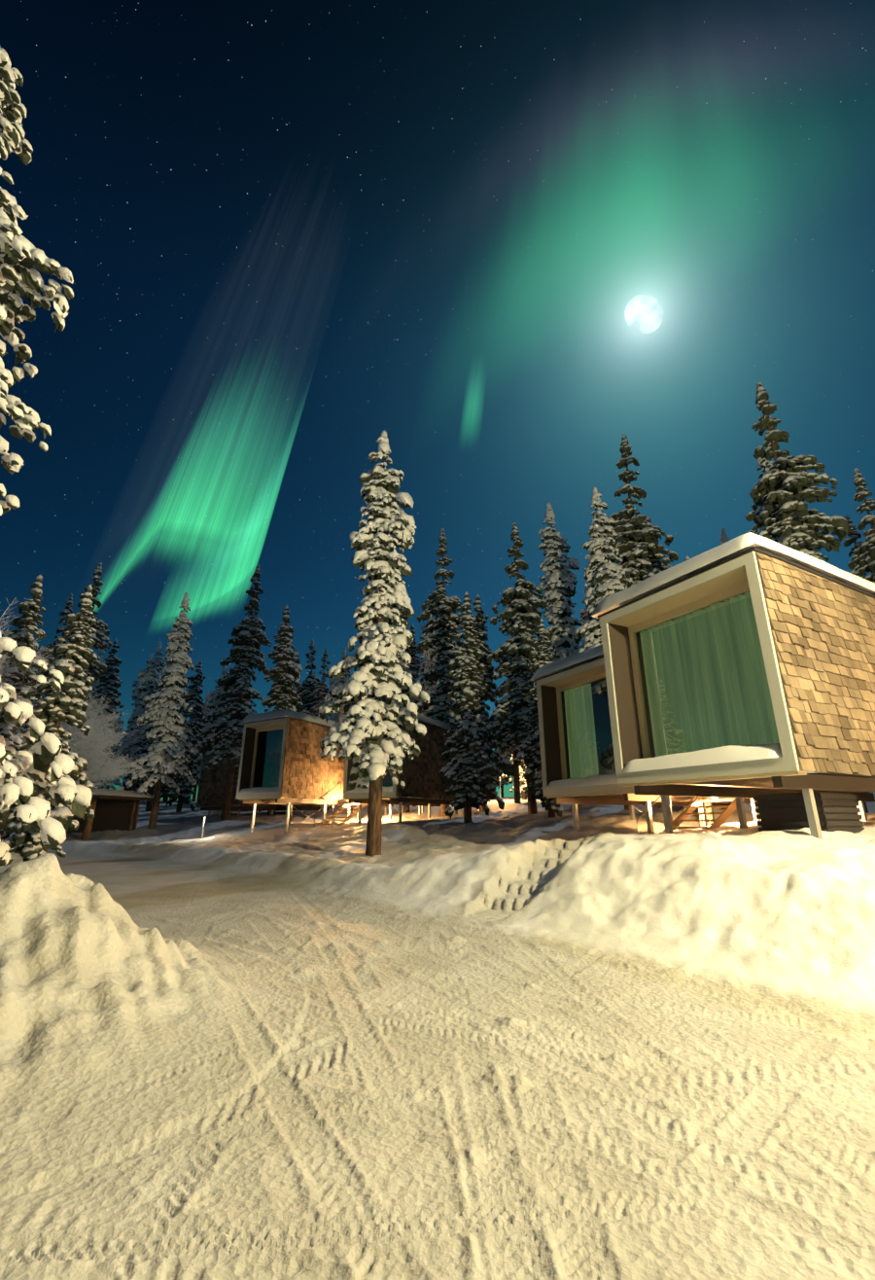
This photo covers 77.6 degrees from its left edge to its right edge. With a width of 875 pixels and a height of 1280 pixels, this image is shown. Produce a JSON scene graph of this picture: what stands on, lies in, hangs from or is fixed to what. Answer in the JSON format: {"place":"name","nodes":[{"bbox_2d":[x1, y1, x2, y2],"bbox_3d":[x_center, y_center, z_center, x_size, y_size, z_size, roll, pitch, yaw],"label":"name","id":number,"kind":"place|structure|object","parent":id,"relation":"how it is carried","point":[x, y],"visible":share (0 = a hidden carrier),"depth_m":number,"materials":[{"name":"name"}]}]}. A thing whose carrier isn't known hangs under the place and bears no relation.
{"place":"outdoors","nodes":[
{"label":"outdoors","id":0,"kind":"place"},
{"bbox_2d":[0,791,874,1279],"bbox_3d":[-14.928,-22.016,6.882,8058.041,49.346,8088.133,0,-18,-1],"label":"snow ground","id":1,"kind":"structure","parent":0,"point":[512,1039],"depth_m":3.34,"materials":[{"name":"white snow"}]},
{"bbox_2d":[0,573,49,841],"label":"spruce tree","id":2,"kind":"object","parent":1,"relation":"on","point":[29,610],"visible":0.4,"depth_m":19.22,"materials":[{"name":"green plant"}]},
{"bbox_2d":[0,597,54,738],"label":"tree","id":3,"kind":"object","parent":1,"relation":"on","point":[2,667],"visible":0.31,"depth_m":18.69,"materials":[{"name":"white"}]},
{"bbox_2d":[12,593,72,740],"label":"spruce tree","id":4,"kind":"object","parent":1,"relation":"on","point":[67,610],"visible":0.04,"depth_m":50.59,"materials":[{"name":"green plant"}]},
{"bbox_2d":[0,46,91,866],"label":"spruce tree","id":5,"kind":"object","parent":1,"relation":"on","point":[20,256],"visible":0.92,"depth_m":8.68,"materials":[{"name":"white plant"}]},
{"bbox_2d":[0,584,97,861],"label":"spruce tree","id":6,"kind":"object","parent":1,"relation":"on","point":[51,712],"visible":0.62,"depth_m":15.20,"materials":[{"name":"green plant"}]},
{"bbox_2d":[22,609,87,744],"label":"spruce tree","id":7,"kind":"object","parent":1,"relation":"on","point":[24,740],"visible":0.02,"depth_m":46.74,"materials":[{"name":"green plant"}]},
{"bbox_2d":[15,562,111,760],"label":"spruce tree","id":8,"kind":"object","parent":1,"relation":"on","point":[97,667],"visible":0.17,"depth_m":43.06,"materials":[{"name":"green plant"}]},
{"bbox_2d":[0,788,153,840],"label":"wooden shelter","id":9,"kind":"object","parent":1,"relation":"on","point":[116,809],"visible":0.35,"depth_m":34.72,"materials":[{"name":"brown wood"}]},
{"bbox_2d":[85,640,106,724],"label":"spruce tree","id":10,"kind":"object","parent":1,"relation":"on","point":[96,682],"visible":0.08,"depth_m":73.70,"materials":[{"name":"green plant"}]},
{"bbox_2d":[57,679,142,795],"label":"frosted birch tree","id":11,"kind":"object","parent":1,"relation":"on","point":[87,749],"visible":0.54,"depth_m":26.09,"materials":[{"name":"white"}]},
{"bbox_2d":[79,639,124,788],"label":"spruce tree","id":12,"kind":"object","parent":1,"relation":"on","point":[110,681],"visible":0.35,"depth_m":66.03,"materials":[{"name":"green plant"}]},
{"bbox_2d":[93,665,119,782],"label":"spruce tree","id":13,"kind":"object","parent":1,"relation":"on","point":[116,696],"visible":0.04,"depth_m":85.41,"materials":[{"name":"green plant"}]},
{"bbox_2d":[100,709,124,789],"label":"spruce tree","id":14,"kind":"object","parent":1,"relation":"on","point":[116,782],"visible":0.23,"depth_m":92.95,"materials":[{"name":"green plant"}]},
{"bbox_2d":[113,653,151,790],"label":"spruce tree","id":15,"kind":"object","parent":1,"relation":"on","point":[125,739],"visible":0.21,"depth_m":79.65,"materials":[{"name":"green plant"}]},
{"bbox_2d":[119,677,156,801],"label":"spruce tree","id":16,"kind":"object","parent":1,"relation":"on","point":[137,785],"visible":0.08,"depth_m":67.57,"materials":[{"name":"green plant"}]},
{"bbox_2d":[119,640,164,790],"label":"spruce tree","id":17,"kind":"object","parent":1,"relation":"on","point":[149,681],"visible":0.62,"depth_m":65.07,"materials":[{"name":"green plant"}]},
{"bbox_2d":[123,665,182,811],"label":"spruce tree","id":18,"kind":"object","parent":1,"relation":"on","point":[140,752],"visible":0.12,"depth_m":55.52,"materials":[{"name":"green plant"}]},
{"bbox_2d":[119,592,197,828],"bbox_3d":[-17.971,4.297,36.791,4.116,16.319,3.361,0,-18,1],"label":"spruce tree","id":19,"kind":"object","parent":1,"relation":"on","point":[163,757],"visible":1,"depth_m":36.16,"materials":[{"name":"white plant"}]},
{"bbox_2d":[154,674,190,802],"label":"spruce tree","id":20,"kind":"object","parent":1,"relation":"on","point":[163,795],"visible":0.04,"depth_m":71.60,"materials":[{"name":"green plant"}]},
{"bbox_2d":[165,659,206,812],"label":"spruce tree","id":21,"kind":"object","parent":1,"relation":"on","point":[194,699],"visible":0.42,"depth_m":54.30,"materials":[{"name":"green plant"}]},
{"bbox_2d":[191,691,211,801],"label":"spruce tree","id":22,"kind":"object","parent":1,"relation":"on","point":[206,710],"visible":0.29,"depth_m":88.26,"materials":[{"name":"green plant"}]},
{"bbox_2d":[201,816,206,839],"bbox_3d":[-12.089,9.758,28.026,0.129,1.300,0.129,8,-20,-22],"label":"bollard light","id":23,"kind":"object","parent":1,"relation":"on","point":[203,827],"visible":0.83,"depth_m":28.03,"materials":[{"name":"metal"}]},
{"bbox_2d":[192,665,231,780],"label":"spruce tree","id":24,"kind":"object","parent":1,"relation":"on","point":[213,702],"visible":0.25,"depth_m":55.28,"materials":[{"name":"green plant"}]},
{"bbox_2d":[187,564,271,820],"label":"spruce tree","id":25,"kind":"object","parent":1,"relation":"on","point":[246,656],"visible":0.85,"depth_m":40.08,"materials":[{"name":"green plant"}]},
{"bbox_2d":[225,674,256,720],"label":"spruce tree","id":26,"kind":"object","parent":1,"relation":"on","point":[254,705],"depth_m":83.58,"materials":[{"name":"green plant"}]},
{"bbox_2d":[229,671,252,713],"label":"spruce tree","id":27,"kind":"object","parent":1,"relation":"on","point":[249,704],"depth_m":68.32,"materials":[{"name":"green plant"}]},
{"bbox_2d":[196,749,332,817],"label":"cabin","id":28,"kind":"object","parent":1,"relation":"on","point":[211,789],"visible":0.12,"depth_m":43.59,"materials":[{"name":"brown wood"}]},
{"bbox_2d":[234,604,303,814],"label":"spruce tree","id":29,"kind":"object","parent":1,"relation":"on","point":[283,674],"visible":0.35,"depth_m":46.67,"materials":[{"name":"green plant"}]},
{"bbox_2d":[288,632,302,711],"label":"spruce tree","id":30,"kind":"object","parent":1,"relation":"on","point":[298,665],"visible":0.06,"depth_m":60.51,"materials":[{"name":"green plant"}]},
{"bbox_2d":[292,648,301,711],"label":"spruce tree","id":31,"kind":"object","parent":1,"relation":"on","point":[298,661],"visible":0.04,"depth_m":78.63,"materials":[{"name":"green plant"}]},
{"bbox_2d":[296,639,320,715],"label":"spruce tree","id":32,"kind":"object","parent":1,"relation":"on","point":[304,689],"visible":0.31,"depth_m":72.54,"materials":[{"name":"green plant"}]},
{"bbox_2d":[235,710,393,833],"bbox_3d":[-6.731,8.813,32.639,3.715,7.527,10.300,-11,-22,31],"label":"cabin","id":33,"kind":"object","parent":1,"relation":"on","point":[282,762],"visible":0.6,"depth_m":29.94,"materials":[{"name":"brown wood"}]},
{"bbox_2d":[305,647,330,717],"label":"spruce tree","id":34,"kind":"object","parent":1,"relation":"on","point":[322,689],"visible":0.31,"depth_m":70.59,"materials":[{"name":"green plant"}]},
{"bbox_2d":[328,647,352,808],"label":"spruce tree","id":35,"kind":"object","parent":1,"relation":"on","point":[339,715],"visible":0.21,"depth_m":53.50,"materials":[{"name":"green plant"}]},
{"bbox_2d":[314,789,424,826],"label":"stairs","id":36,"kind":"structure","parent":1,"relation":"on","point":[350,815],"depth_m":29.72,"materials":[{"name":"brown wood"}]},
{"bbox_2d":[318,429,430,855],"bbox_3d":[-2.305,-0.864,19.552,4.116,16.319,3.361,16,-24,-39],"label":"spruce tree","id":37,"kind":"object","parent":1,"relation":"on","point":[370,724],"visible":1,"depth_m":18.37,"materials":[{"name":"white plant"}]},
{"bbox_2d":[398,624,426,812],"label":"spruce tree","id":38,"kind":"object","parent":1,"relation":"on","point":[411,650],"visible":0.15,"depth_m":42.15,"materials":[{"name":"green plant"}]},
{"bbox_2d":[343,710,490,823],"bbox_3d":[-0.834,8.589,31.969,3.715,7.530,10.300,-11,-22,31],"label":"cabin","id":39,"kind":"object","parent":1,"relation":"on","point":[420,778],"visible":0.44,"depth_m":29.30,"materials":[{"name":"brown wood"}]},
{"bbox_2d":[419,605,439,713],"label":"spruce tree","id":40,"kind":"object","parent":1,"relation":"on","point":[427,661],"visible":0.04,"depth_m":47.05,"materials":[{"name":"green plant"}]},
{"bbox_2d":[415,528,492,816],"bbox_3d":[0.738,1.476,34.705,4.121,19.037,4.561,-12,-22,32],"label":"spruce tree","id":41,"kind":"object","parent":1,"relation":"on","point":[445,622],"visible":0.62,"depth_m":34.40,"materials":[{"name":"green plant"}]},
{"bbox_2d":[438,591,503,822],"bbox_3d":[1.529,3.092,27.836,3.582,12.156,3.050,-7,-20,21],"label":"spruce tree","id":42,"kind":"object","parent":1,"relation":"on","point":[460,772],"visible":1,"depth_m":26.77,"materials":[{"name":"green plant"}]},
{"bbox_2d":[471,594,516,812],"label":"spruce tree","id":43,"kind":"object","parent":1,"relation":"on","point":[488,685],"visible":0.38,"depth_m":36.29,"materials":[{"name":"green plant"}]},
{"bbox_2d":[495,747,512,797],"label":"spruce tree","id":44,"kind":"object","parent":1,"relation":"on","point":[505,780],"visible":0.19,"depth_m":90.70,"materials":[{"name":"green plant"}]},
{"bbox_2d":[492,604,532,803],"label":"spruce tree","id":45,"kind":"object","parent":1,"relation":"on","point":[514,749],"visible":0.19,"depth_m":43.64,"materials":[{"name":"green plant"}]},
{"bbox_2d":[486,522,551,814],"bbox_3d":[4.829,0.805,31.790,3.925,18.130,4.344,-1,-18,2],"label":"spruce tree","id":46,"kind":"object","parent":1,"relation":"on","point":[522,612],"visible":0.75,"depth_m":31.50,"materials":[{"name":"green plant"}]},
{"bbox_2d":[501,754,537,799],"bbox_3d":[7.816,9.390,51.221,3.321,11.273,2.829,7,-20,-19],"label":"cabin","id":47,"kind":"object","parent":1,"relation":"on","point":[523,786],"visible":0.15,"depth_m":49.66,"materials":[{"name":"brown wood"}]},
{"bbox_2d":[513,618,563,817],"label":"spruce tree","id":48,"kind":"object","parent":1,"relation":"on","point":[529,746],"visible":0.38,"depth_m":25.14,"materials":[{"name":"green plant"}]},
{"bbox_2d":[537,501,583,806],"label":"spruce tree","id":49,"kind":"object","parent":1,"relation":"on","point":[561,578],"visible":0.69,"depth_m":36.69,"materials":[{"name":"white plant"}]},
{"bbox_2d":[579,586,593,648],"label":"spruce tree","id":50,"kind":"object","parent":1,"relation":"on","point":[585,617],"visible":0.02,"depth_m":40.96,"materials":[{"name":"green plant"}]},
{"bbox_2d":[574,486,636,810],"bbox_3d":[9.216,-0.290,28.303,4.528,17.951,3.697,-8,-20,23],"label":"spruce tree","id":51,"kind":"object","parent":1,"relation":"on","point":[601,568],"visible":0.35,"depth_m":29.41,"materials":[{"name":"green plant"}]},
{"bbox_2d":[607,433,678,808],"bbox_3d":[11.385,-1.871,29.905,4.710,21.757,5.212,-2,-18,5],"label":"spruce tree","id":52,"kind":"object","parent":1,"relation":"on","point":[638,547],"visible":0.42,"depth_m":30.29,"materials":[{"name":"green plant"}]},
{"bbox_2d":[531,643,757,833],"bbox_3d":[8.930,4.742,19.301,10.300,7.534,4.320,10,-21,-27],"label":"cabin","id":53,"kind":"object","parent":1,"relation":"on","point":[577,753],"visible":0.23,"depth_m":18.59,"materials":[{"name":"brown wood"}]},
{"bbox_2d":[644,515,671,577],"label":"spruce tree","id":54,"kind":"object","parent":1,"relation":"on","point":[657,568],"visible":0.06,"depth_m":34.26,"materials":[{"name":"green plant"}]},
{"bbox_2d":[684,555,726,809],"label":"spruce tree","id":55,"kind":"object","parent":1,"relation":"on","point":[687,557],"depth_m":26.65,"materials":[{"name":"green plant"}]},
{"bbox_2d":[719,528,729,544],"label":"spruce tree","id":56,"kind":"object","parent":1,"relation":"on","point":[724,537],"visible":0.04,"depth_m":37.32,"materials":[{"name":"green plant"}]},
{"bbox_2d":[590,532,874,839],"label":"cabin","id":57,"kind":"object","parent":1,"relation":"on","point":[740,668],"visible":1,"depth_m":11.05,"materials":[{"name":"brown wood"}]},
{"bbox_2d":[637,795,859,834],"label":"wooden stairs","id":58,"kind":"structure","parent":1,"relation":"on","point":[695,803],"depth_m":14.61,"materials":[{"name":"brown wood"}]},
{"bbox_2d":[753,445,818,549],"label":"spruce tree","id":59,"kind":"object","parent":1,"relation":"on","point":[765,470],"visible":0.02,"depth_m":30.72,"materials":[{"name":"green plant"}]},
{"bbox_2d":[746,381,868,813],"bbox_3d":[15.423,-3.103,23.626,4.865,20.669,4.396,10,-21,-29],"label":"spruce tree","id":60,"kind":"object","parent":1,"relation":"on","point":[782,490],"visible":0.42,"depth_m":23.90,"materials":[{"name":"green plant"}]},
{"bbox_2d":[843,514,869,578],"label":"spruce tree","id":61,"kind":"object","parent":1,"relation":"on","point":[854,535],"visible":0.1,"depth_m":34.05,"materials":[{"name":"green plant"}]},
{"bbox_2d":[848,467,874,583],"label":"spruce tree","id":62,"kind":"object","parent":1,"relation":"on","point":[865,556],"visible":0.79,"depth_m":27.46,"materials":[{"name":"green plant"}]},
{"bbox_2d":[0,0,874,801],"label":"sky","id":63,"kind":"structure","parent":0,"point":[508,241],"materials":[{"name":"blue"}]}
]}

